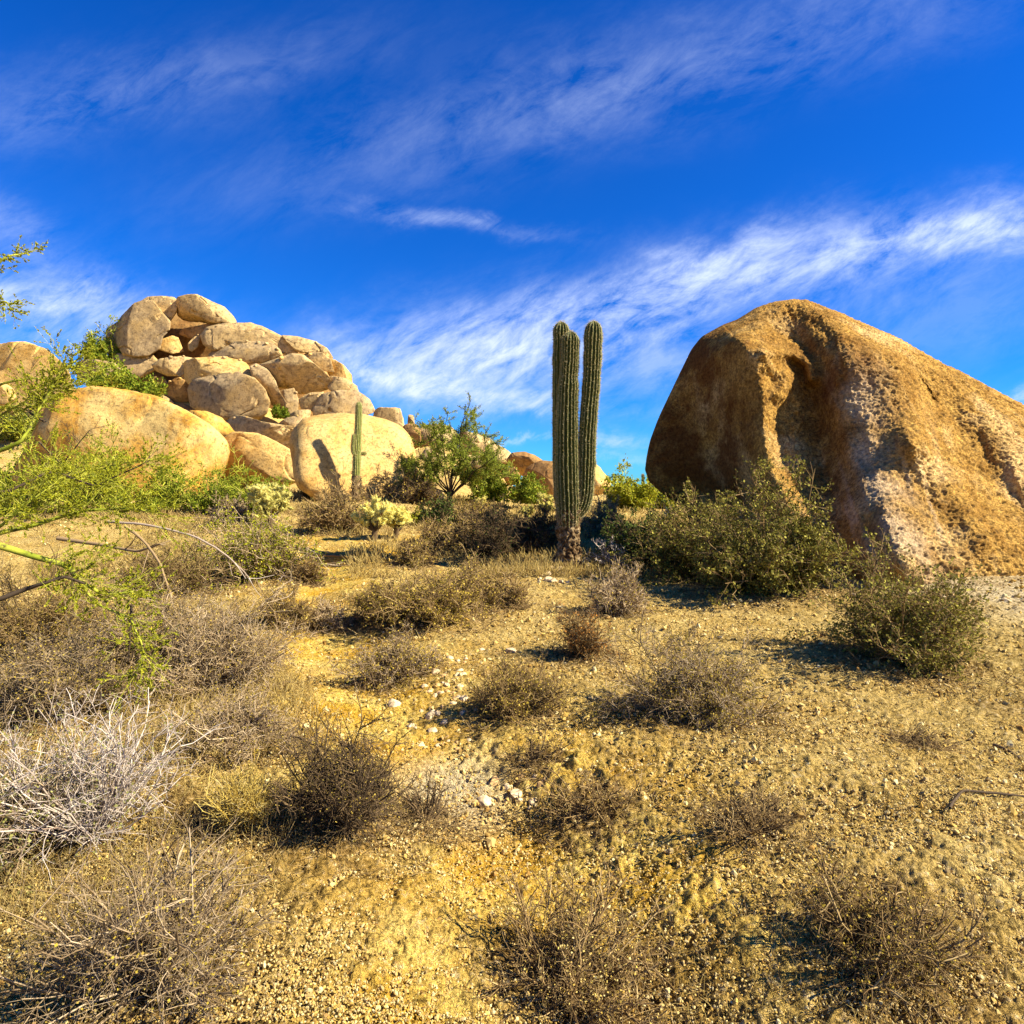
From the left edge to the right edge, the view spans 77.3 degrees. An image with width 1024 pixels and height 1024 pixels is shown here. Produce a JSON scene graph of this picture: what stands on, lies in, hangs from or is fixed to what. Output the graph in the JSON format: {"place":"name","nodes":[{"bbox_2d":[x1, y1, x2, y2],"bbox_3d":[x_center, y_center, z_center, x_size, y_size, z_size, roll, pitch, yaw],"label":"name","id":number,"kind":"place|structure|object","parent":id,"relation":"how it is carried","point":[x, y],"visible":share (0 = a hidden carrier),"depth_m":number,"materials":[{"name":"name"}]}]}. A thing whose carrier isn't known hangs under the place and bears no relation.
{"place":"outdoors","nodes":[
{"label":"outdoors","id":0,"kind":"place"},
{"bbox_2d":[0,488,692,933],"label":"dry grass","id":1,"kind":"structure","parent":0,"point":[526,566],"depth_m":5.26,"materials":[{"name":"beige plant"}]},
{"bbox_2d":[0,392,1023,1023],"bbox_3d":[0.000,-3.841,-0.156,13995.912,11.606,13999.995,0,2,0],"label":"ground","id":2,"kind":"structure","parent":0,"point":[392,916],"depth_m":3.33,"materials":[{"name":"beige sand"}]},
{"bbox_2d":[0,395,43,441],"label":"hill shrub","id":3,"kind":"object","parent":2,"relation":"on","point":[13,434],"visible":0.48,"depth_m":36.10,"materials":[{"name":"green plant"}]},
{"bbox_2d":[0,341,73,432],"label":"boulder","id":4,"kind":"object","parent":2,"relation":"on","point":[24,352],"visible":0.27,"depth_m":36.80,"materials":[{"name":"stone"}]},
{"bbox_2d":[0,688,116,900],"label":"dead bush","id":5,"kind":"object","parent":2,"relation":"on","point":[8,821],"visible":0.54,"depth_m":2.91,"materials":[{"name":"grey plant"}]},
{"bbox_2d":[0,554,125,661],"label":"bursage bush","id":6,"kind":"object","parent":2,"relation":"on","point":[32,615],"visible":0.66,"depth_m":6.30,"materials":[{"name":"brown plant"}]},
{"bbox_2d":[0,427,141,518],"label":"palo verde bush","id":7,"kind":"object","parent":2,"relation":"on","point":[20,478],"visible":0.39,"depth_m":19.61,"materials":[{"name":"green plant"}]},
{"bbox_2d":[0,600,171,756],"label":"bursage bush","id":8,"kind":"object","parent":2,"relation":"on","point":[46,677],"visible":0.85,"depth_m":4.49,"materials":[{"name":"brown plant"}]},
{"bbox_2d":[28,419,157,511],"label":"palo verde bush","id":9,"kind":"object","parent":2,"relation":"on","point":[87,490],"visible":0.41,"depth_m":19.42,"materials":[{"name":"green plant"}]},
{"bbox_2d":[0,235,202,717],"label":"palo verde tree","id":10,"kind":"object","parent":2,"relation":"on","point":[51,385],"visible":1,"depth_m":4.90,"materials":[{"name":"green plant"}]},
{"bbox_2d":[56,533,171,554],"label":"dead branch","id":11,"kind":"object","parent":2,"relation":"on","point":[65,539],"visible":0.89,"depth_m":8.34,"materials":[{"name":"wood"}]},
{"bbox_2d":[0,683,231,887],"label":"dead bush","id":12,"kind":"object","parent":2,"relation":"on","point":[105,810],"visible":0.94,"depth_m":2.98,"materials":[{"name":"grey plant"}]},
{"bbox_2d":[12,386,229,497],"bbox_3d":[-16.508,-2.756,26.434,9.953,5.237,4.774,0,2,0],"label":"boulder","id":13,"kind":"object","parent":2,"relation":"on","point":[135,416],"visible":0.52,"depth_m":24.48,"materials":[{"name":"beige stone"}]},
{"bbox_2d":[66,354,141,389],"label":"hill shrub","id":14,"kind":"object","parent":13,"relation":"on","point":[117,378],"visible":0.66,"depth_m":26.33,"materials":[{"name":"green plant"}]},
{"bbox_2d":[111,353,157,379],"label":"boulder","id":15,"kind":"object","parent":2,"relation":"on","point":[142,367],"visible":0.28,"depth_m":38.69,"materials":[{"name":"grey stone"}]},
{"bbox_2d":[67,314,120,360],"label":"hill shrub","id":16,"kind":"object","parent":15,"relation":"on","point":[102,347],"visible":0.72,"depth_m":38.53,"materials":[{"name":"green plant"}]},
{"bbox_2d":[115,300,170,357],"bbox_3d":[-22.963,-11.395,39.748,4.636,4.011,2.764,0,2,0],"label":"boulder","id":17,"kind":"object","parent":15,"relation":"on","point":[142,327],"visible":0.91,"depth_m":38.59,"materials":[{"name":"grey stone"}]},
{"bbox_2d":[143,296,176,320],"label":"boulder","id":18,"kind":"object","parent":17,"relation":"on","point":[167,305],"visible":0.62,"depth_m":40.05,"materials":[{"name":"stone"}]},
{"bbox_2d":[46,562,229,674],"bbox_3d":[-3.454,1.086,6.046,1.541,1.213,1.619,-1,3,-30],"label":"bursage bush","id":19,"kind":"object","parent":2,"relation":"on","point":[118,633],"visible":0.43,"depth_m":5.76,"materials":[{"name":"brown plant"}]},
{"bbox_2d":[114,373,167,397],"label":"hill shrub","id":20,"kind":"object","parent":2,"relation":"on","point":[148,387],"visible":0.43,"depth_m":26.81,"materials":[{"name":"green plant"}]},
{"bbox_2d":[0,797,302,1023],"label":"bursage bush","id":21,"kind":"object","parent":2,"relation":"on","point":[144,950],"visible":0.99,"depth_m":2.05,"materials":[{"name":"brown plant"}]},
{"bbox_2d":[97,453,220,513],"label":"palo verde bush","id":22,"kind":"object","parent":2,"relation":"on","point":[168,486],"visible":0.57,"depth_m":19.82,"materials":[{"name":"green plant"}]},
{"bbox_2d":[89,514,247,599],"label":"bursage bush","id":23,"kind":"object","parent":2,"relation":"on","point":[186,573],"visible":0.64,"depth_m":10.01,"materials":[{"name":"brown plant"}]},
{"bbox_2d":[152,356,190,375],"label":"boulder","id":24,"kind":"object","parent":2,"relation":"on","point":[168,366],"visible":0.8,"depth_m":37.73,"materials":[{"name":"stone"}]},
{"bbox_2d":[159,335,183,353],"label":"boulder","id":25,"kind":"object","parent":2,"relation":"on","point":[171,344],"visible":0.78,"depth_m":39.44,"materials":[{"name":"stone"}]},
{"bbox_2d":[164,376,188,401],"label":"boulder","id":26,"kind":"object","parent":2,"relation":"on","point":[176,389],"visible":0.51,"depth_m":39.08,"materials":[{"name":"brown stone"}]},
{"bbox_2d":[108,520,272,597],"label":"dead branch","id":27,"kind":"object","parent":2,"relation":"on","point":[168,529],"visible":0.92,"depth_m":8.01,"materials":[{"name":"wood"}]},
{"bbox_2d":[189,410,234,436],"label":"boulder","id":28,"kind":"object","parent":2,"relation":"on","point":[222,426],"visible":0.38,"depth_m":30.66,"materials":[{"name":"beige stone"}]},
{"bbox_2d":[182,443,253,514],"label":"palo verde bush","id":29,"kind":"object","parent":2,"relation":"on","point":[200,501],"visible":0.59,"depth_m":19.77,"materials":[{"name":"green plant"}]},
{"bbox_2d":[105,568,331,709],"bbox_3d":[-2.396,1.130,5.387,1.702,1.340,1.317,-1,2,-21],"label":"bursage bush","id":30,"kind":"object","parent":2,"relation":"on","point":[223,645],"visible":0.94,"depth_m":5.24,"materials":[{"name":"brown plant"}]},
{"bbox_2d":[134,674,313,778],"bbox_3d":[-1.695,1.405,4.012,0.999,0.789,1.096,0,2,0],"label":"bursage bush","id":31,"kind":"object","parent":2,"relation":"on","point":[247,717],"visible":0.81,"depth_m":3.97,"materials":[{"name":"brown plant"}]},
{"bbox_2d":[187,371,269,419],"bbox_3d":[-16.377,-6.684,36.764,5.209,2.924,1.982,0,2,0],"label":"boulder","id":32,"kind":"object","parent":2,"relation":"on","point":[226,396],"visible":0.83,"depth_m":36.13,"materials":[{"name":"grey stone"}]},
{"bbox_2d":[184,356,251,383],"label":"boulder","id":33,"kind":"object","parent":32,"relation":"on","point":[198,367],"visible":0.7,"depth_m":37.16,"materials":[{"name":"stone"}]},
{"bbox_2d":[127,313,330,415],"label":"boulder","id":34,"kind":"object","parent":2,"relation":"on","point":[178,324],"visible":0.02,"depth_m":41.24,"materials":[{"name":"brown stone"}]},
{"bbox_2d":[205,490,255,525],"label":"bursage bush","id":35,"kind":"object","parent":2,"relation":"on","point":[241,510],"visible":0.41,"depth_m":17.13,"materials":[{"name":"brown plant"}]},
{"bbox_2d":[192,749,290,838],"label":"straw grass","id":36,"kind":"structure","parent":2,"relation":"on","point":[254,802],"depth_m":3.07,"materials":[{"name":"beige plant"}]},
{"bbox_2d":[208,341,282,363],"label":"boulder","id":37,"kind":"object","parent":2,"relation":"on","point":[250,352],"visible":0.74,"depth_m":37.89,"materials":[{"name":"grey stone"}]},
{"bbox_2d":[200,322,297,354],"bbox_3d":[-16.192,-10.639,39.315,6.307,2.290,1.695,0,2,0],"label":"boulder","id":38,"kind":"object","parent":2,"relation":"on","point":[219,337],"visible":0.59,"depth_m":38.67,"materials":[{"name":"stone"}]},
{"bbox_2d":[176,294,236,324],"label":"boulder","id":39,"kind":"object","parent":38,"relation":"on","point":[194,308],"visible":0.96,"depth_m":39.53,"materials":[{"name":"stone"}]},
{"bbox_2d":[215,456,291,513],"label":"palo verde bush","id":40,"kind":"object","parent":2,"relation":"on","point":[244,496],"visible":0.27,"depth_m":19.60,"materials":[{"name":"green plant"}]},
{"bbox_2d":[221,432,294,490],"bbox_3d":[-11.757,-2.249,29.113,4.316,2.862,2.486,0,2,0],"label":"boulder","id":41,"kind":"object","parent":2,"relation":"on","point":[269,457],"visible":0.51,"depth_m":28.17,"materials":[{"name":"stone"}]},
{"bbox_2d":[226,415,295,448],"bbox_3d":[-13.829,-4.059,35.038,4.990,2.614,1.716,0,2,0],"label":"boulder","id":42,"kind":"object","parent":2,"relation":"on","point":[280,433],"visible":0.49,"depth_m":34.52,"materials":[{"name":"stone"}]},
{"bbox_2d":[180,496,347,592],"bbox_3d":[-4.429,0.674,11.347,2.710,1.955,2.495,-2,3,-38],"label":"creosote bush","id":43,"kind":"object","parent":2,"relation":"on","point":[261,555],"visible":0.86,"depth_m":11.09,"materials":[{"name":"green plant"}]},
{"bbox_2d":[250,363,286,408],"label":"boulder","id":44,"kind":"object","parent":2,"relation":"on","point":[264,377],"visible":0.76,"depth_m":36.74,"materials":[{"name":"grey stone"}]},
{"bbox_2d":[245,482,293,527],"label":"cholla cactus","id":45,"kind":"object","parent":2,"relation":"on","point":[275,496],"visible":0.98,"depth_m":16.90,"materials":[{"name":"plant"}]},
{"bbox_2d":[280,388,298,412],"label":"boulder","id":46,"kind":"object","parent":2,"relation":"on","point":[290,397],"visible":0.62,"depth_m":37.09,"materials":[{"name":"grey stone"}]},
{"bbox_2d":[255,573,328,632],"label":"bursage bush","id":47,"kind":"object","parent":2,"relation":"on","point":[283,614],"visible":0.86,"depth_m":7.98,"materials":[{"name":"brown plant"}]},
{"bbox_2d":[259,353,331,393],"bbox_3d":[-12.874,-8.227,37.682,4.451,2.457,1.715,0,2,0],"label":"boulder","id":48,"kind":"object","parent":2,"relation":"on","point":[300,373],"visible":0.82,"depth_m":37.25,"materials":[{"name":"stone"}]},
{"bbox_2d":[282,335,319,352],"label":"boulder","id":49,"kind":"object","parent":2,"relation":"on","point":[300,344],"visible":0.96,"depth_m":38.64,"materials":[{"name":"stone"}]},
{"bbox_2d":[279,552,330,583],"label":"bursage bush","id":50,"kind":"object","parent":2,"relation":"on","point":[309,573],"visible":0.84,"depth_m":11.38,"materials":[{"name":"brown plant"}]},
{"bbox_2d":[299,392,323,410],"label":"boulder","id":51,"kind":"object","parent":2,"relation":"on","point":[307,401],"visible":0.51,"depth_m":37.24,"materials":[{"name":"stone"}]},
{"bbox_2d":[304,351,333,371],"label":"boulder","id":52,"kind":"object","parent":2,"relation":"on","point":[322,361],"visible":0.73,"depth_m":38.26,"materials":[{"name":"stone"}]},
{"bbox_2d":[302,593,362,632],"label":"bursage bush","id":53,"kind":"object","parent":2,"relation":"on","point":[327,612],"visible":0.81,"depth_m":8.25,"materials":[{"name":"brown plant"}]},
{"bbox_2d":[287,469,379,534],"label":"bursage bush","id":54,"kind":"object","parent":2,"relation":"on","point":[326,510],"visible":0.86,"depth_m":16.12,"materials":[{"name":"brown plant"}]},
{"bbox_2d":[327,359,352,382],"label":"boulder","id":55,"kind":"object","parent":2,"relation":"on","point":[340,369],"visible":0.61,"depth_m":38.68,"materials":[{"name":"stone"}]},
{"bbox_2d":[253,668,427,858],"bbox_3d":[-0.917,1.249,3.179,0.967,0.902,0.864,0,2,0],"label":"bursage bush","id":56,"kind":"object","parent":2,"relation":"on","point":[353,802],"visible":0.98,"depth_m":3.08,"materials":[{"name":"brown plant"}]},
{"bbox_2d":[327,376,357,390],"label":"boulder","id":57,"kind":"object","parent":2,"relation":"on","point":[338,383],"visible":0.59,"depth_m":37.94,"materials":[{"name":"stone"}]},
{"bbox_2d":[312,390,374,415],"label":"boulder","id":58,"kind":"object","parent":2,"relation":"on","point":[339,401],"visible":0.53,"depth_m":36.86,"materials":[{"name":"grey stone"}]},
{"bbox_2d":[289,412,417,500],"bbox_3d":[-6.112,-2.107,25.593,5.290,3.912,3.484,-1,3,-28],"label":"boulder","id":59,"kind":"object","parent":2,"relation":"on","point":[320,444],"visible":0.69,"depth_m":24.22,"materials":[{"name":"stone"}]},
{"bbox_2d":[350,401,366,501],"bbox_3d":[-5.586,-2.148,23.294,0.632,3.833,0.455,0,2,0],"label":"saguaro","id":60,"kind":"object","parent":2,"relation":"on","point":[356,447],"visible":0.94,"depth_m":23.20,"materials":[{"name":"green plant"}]},
{"bbox_2d":[350,494,397,539],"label":"cholla cactus","id":61,"kind":"object","parent":2,"relation":"on","point":[376,517],"visible":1,"depth_m":14.94,"materials":[{"name":"plant"}]},
{"bbox_2d":[327,620,443,693],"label":"bursage bush","id":62,"kind":"object","parent":2,"relation":"on","point":[400,660],"visible":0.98,"depth_m":5.80,"materials":[{"name":"brown plant"}]},
{"bbox_2d":[373,407,403,426],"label":"boulder","id":63,"kind":"object","parent":2,"relation":"on","point":[393,414],"visible":0.36,"depth_m":40.78,"materials":[{"name":"stone"}]},
{"bbox_2d":[343,562,446,633],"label":"bursage bush","id":64,"kind":"object","parent":2,"relation":"on","point":[377,594],"visible":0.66,"depth_m":8.05,"materials":[{"name":"brown plant"}]},
{"bbox_2d":[386,504,413,538],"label":"cholla cactus","id":65,"kind":"object","parent":2,"relation":"on","point":[400,520],"visible":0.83,"depth_m":15.33,"materials":[{"name":"plant"}]},
{"bbox_2d":[380,468,441,504],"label":"bursage bush","id":66,"kind":"object","parent":2,"relation":"on","point":[417,491],"visible":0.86,"depth_m":23.48,"materials":[{"name":"brown plant"}]},
{"bbox_2d":[394,537,442,567],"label":"bursage bush","id":67,"kind":"object","parent":2,"relation":"on","point":[416,551],"visible":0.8,"depth_m":12.59,"materials":[{"name":"brown plant"}]},
{"bbox_2d":[387,765,451,826],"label":"bursage bush","id":68,"kind":"object","parent":2,"relation":"on","point":[415,806],"visible":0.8,"depth_m":3.41,"materials":[{"name":"brown plant"}]},
{"bbox_2d":[366,544,497,631],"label":"bursage bush","id":69,"kind":"object","parent":2,"relation":"on","point":[433,605],"visible":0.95,"depth_m":7.75,"materials":[{"name":"brown plant"}]},
{"bbox_2d":[415,492,458,525],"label":"creosote bush","id":70,"kind":"object","parent":2,"relation":"on","point":[444,508],"visible":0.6,"depth_m":17.77,"materials":[{"name":"green plant"}]},
{"bbox_2d":[409,512,472,552],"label":"bursage bush","id":71,"kind":"object","parent":2,"relation":"on","point":[437,535],"visible":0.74,"depth_m":14.55,"materials":[{"name":"brown plant"}]},
{"bbox_2d":[394,391,517,502],"bbox_3d":[-2.074,-2.407,24.707,4.425,4.523,3.742,-1,3,-31],"label":"mesquite tree","id":72,"kind":"object","parent":2,"relation":"on","point":[490,463],"visible":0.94,"depth_m":24.44,"materials":[{"name":"green plant"}]},
{"bbox_2d":[445,505,494,549],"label":"bursage bush","id":73,"kind":"object","parent":2,"relation":"on","point":[470,527],"visible":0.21,"depth_m":14.55,"materials":[{"name":"brown plant"}]},
{"bbox_2d":[439,542,513,610],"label":"bursage bush","id":74,"kind":"object","parent":2,"relation":"on","point":[492,592],"visible":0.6,"depth_m":8.77,"materials":[{"name":"brown plant"}]},
{"bbox_2d":[449,495,512,527],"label":"bursage bush","id":75,"kind":"object","parent":2,"relation":"on","point":[472,508],"visible":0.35,"depth_m":17.85,"materials":[{"name":"brown plant"}]},
{"bbox_2d":[462,464,511,502],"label":"palo verde bush","id":76,"kind":"object","parent":2,"relation":"on","point":[489,493],"visible":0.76,"depth_m":26.38,"materials":[{"name":"green plant"}]},
{"bbox_2d":[460,495,554,561],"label":"bursage bush","id":77,"kind":"object","parent":2,"relation":"on","point":[493,543],"visible":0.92,"depth_m":13.71,"materials":[{"name":"brown plant"}]},
{"bbox_2d":[0,504,1023,1023],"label":"fallen twigs","id":78,"kind":"object","parent":2,"relation":"on","point":[934,744],"visible":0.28,"depth_m":3.38,"materials":[{"name":"brown wood"}]},
{"bbox_2d":[490,566,538,605],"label":"bursage bush","id":79,"kind":"object","parent":2,"relation":"on","point":[519,592],"visible":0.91,"depth_m":8.91,"materials":[{"name":"brown plant"}]},
{"bbox_2d":[464,646,577,732],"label":"bursage bush","id":80,"kind":"object","parent":2,"relation":"on","point":[522,695],"visible":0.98,"depth_m":4.80,"materials":[{"name":"brown plant"}]},
{"bbox_2d":[487,499,557,555],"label":"bursage bush","id":81,"kind":"object","parent":2,"relation":"on","point":[536,540],"visible":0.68,"depth_m":14.52,"materials":[{"name":"black plant"}]},
{"bbox_2d":[496,459,548,505],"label":"palo verde bush","id":82,"kind":"object","parent":2,"relation":"on","point":[527,490],"visible":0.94,"depth_m":25.70,"materials":[{"name":"green plant"}]},
{"bbox_2d":[507,452,541,475],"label":"boulder","id":83,"kind":"object","parent":2,"relation":"on","point":[523,461],"visible":0.52,"depth_m":35.49,"materials":[{"name":"brown stone"}]},
{"bbox_2d":[523,460,553,499],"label":"boulder","id":84,"kind":"object","parent":2,"relation":"on","point":[543,468],"visible":0.27,"depth_m":32.74,"materials":[{"name":"brown stone"}]},
{"bbox_2d":[519,726,576,774],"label":"dead bush","id":85,"kind":"object","parent":2,"relation":"on","point":[533,757],"visible":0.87,"depth_m":4.07,"materials":[{"name":"brown plant"}]},
{"bbox_2d":[550,320,603,567],"bbox_3d":[1.271,-1.311,12.498,1.069,4.942,0.682,0,2,0],"label":"saguaro","id":86,"kind":"object","parent":2,"relation":"on","point":[574,450],"visible":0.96,"depth_m":12.35,"materials":[{"name":"green plant"}]},
{"bbox_2d":[476,849,679,1023],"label":"bursage bush","id":87,"kind":"object","parent":2,"relation":"on","point":[576,969],"visible":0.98,"depth_m":2.36,"materials":[{"name":"plant"}]},
{"bbox_2d":[542,597,630,663],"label":"bursage bush","id":88,"kind":"object","parent":2,"relation":"on","point":[584,637],"visible":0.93,"depth_m":6.38,"materials":[{"name":"brown plant"}]},
{"bbox_2d":[529,760,650,834],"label":"bursage bush","id":89,"kind":"object","parent":2,"relation":"on","point":[595,800],"visible":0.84,"depth_m":3.47,"materials":[{"name":"plant"}]},
{"bbox_2d":[579,489,628,538],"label":"bursage bush","id":90,"kind":"object","parent":2,"relation":"on","point":[594,522],"visible":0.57,"depth_m":18.00,"materials":[{"name":"plant"}]},
{"bbox_2d":[586,537,632,565],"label":"bursage bush","id":91,"kind":"object","parent":2,"relation":"on","point":[606,550],"visible":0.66,"depth_m":12.51,"materials":[{"name":"grey plant"}]},
{"bbox_2d":[575,556,650,615],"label":"bursage bush","id":92,"kind":"object","parent":2,"relation":"on","point":[614,595],"visible":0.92,"depth_m":8.42,"materials":[{"name":"brown plant"}]},
{"bbox_2d":[600,453,661,509],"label":"palo verde bush","id":93,"kind":"object","parent":2,"relation":"on","point":[635,494],"visible":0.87,"depth_m":27.38,"materials":[{"name":"green plant"}]},
{"bbox_2d":[596,492,674,566],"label":"creosote bush","id":94,"kind":"object","parent":2,"relation":"on","point":[619,539],"visible":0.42,"depth_m":12.52,"materials":[{"name":"green plant"}]},
{"bbox_2d":[607,490,757,586],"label":"jojoba bush","id":95,"kind":"object","parent":2,"relation":"on","point":[672,566],"visible":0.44,"depth_m":11.11,"materials":[{"name":"green plant"}]},
{"bbox_2d":[584,606,794,743],"bbox_3d":[1.280,1.367,4.672,1.501,1.290,1.294,0,2,0],"label":"bursage bush","id":96,"kind":"object","parent":2,"relation":"on","point":[708,702],"visible":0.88,"depth_m":4.55,"materials":[{"name":"brown plant"}]},
{"bbox_2d":[685,784,790,856],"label":"bursage bush","id":97,"kind":"object","parent":2,"relation":"on","point":[767,818],"visible":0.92,"depth_m":3.01,"materials":[{"name":"brown plant"}]},
{"bbox_2d":[661,453,864,606],"bbox_3d":[3.774,0.306,9.746,2.865,2.418,2.856,0,2,0],"label":"jojoba bush","id":98,"kind":"object","parent":2,"relation":"on","point":[759,562],"visible":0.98,"depth_m":9.36,"materials":[{"name":"green plant"}]},
{"bbox_2d":[645,299,1023,586],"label":"boulder","id":99,"kind":"object","parent":2,"relation":"on","point":[903,443],"visible":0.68,"depth_m":12.62,"materials":[{"name":"stone"}]},
{"bbox_2d":[782,525,1000,681],"bbox_3d":[3.736,0.906,6.156,2.007,1.539,1.798,0,2,0],"label":"jojoba bush","id":100,"kind":"object","parent":2,"relation":"on","point":[915,634],"visible":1,"depth_m":5.96,"materials":[{"name":"green plant"}]},
{"bbox_2d":[782,842,1015,1023],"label":"bursage bush","id":101,"kind":"object","parent":2,"relation":"on","point":[894,942],"visible":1,"depth_m":2.22,"materials":[{"name":"brown plant"}]},
{"bbox_2d":[0,0,1023,485],"label":"sky","id":102,"kind":"structure","parent":0,"point":[418,192],"materials":[{"name":"blue"}]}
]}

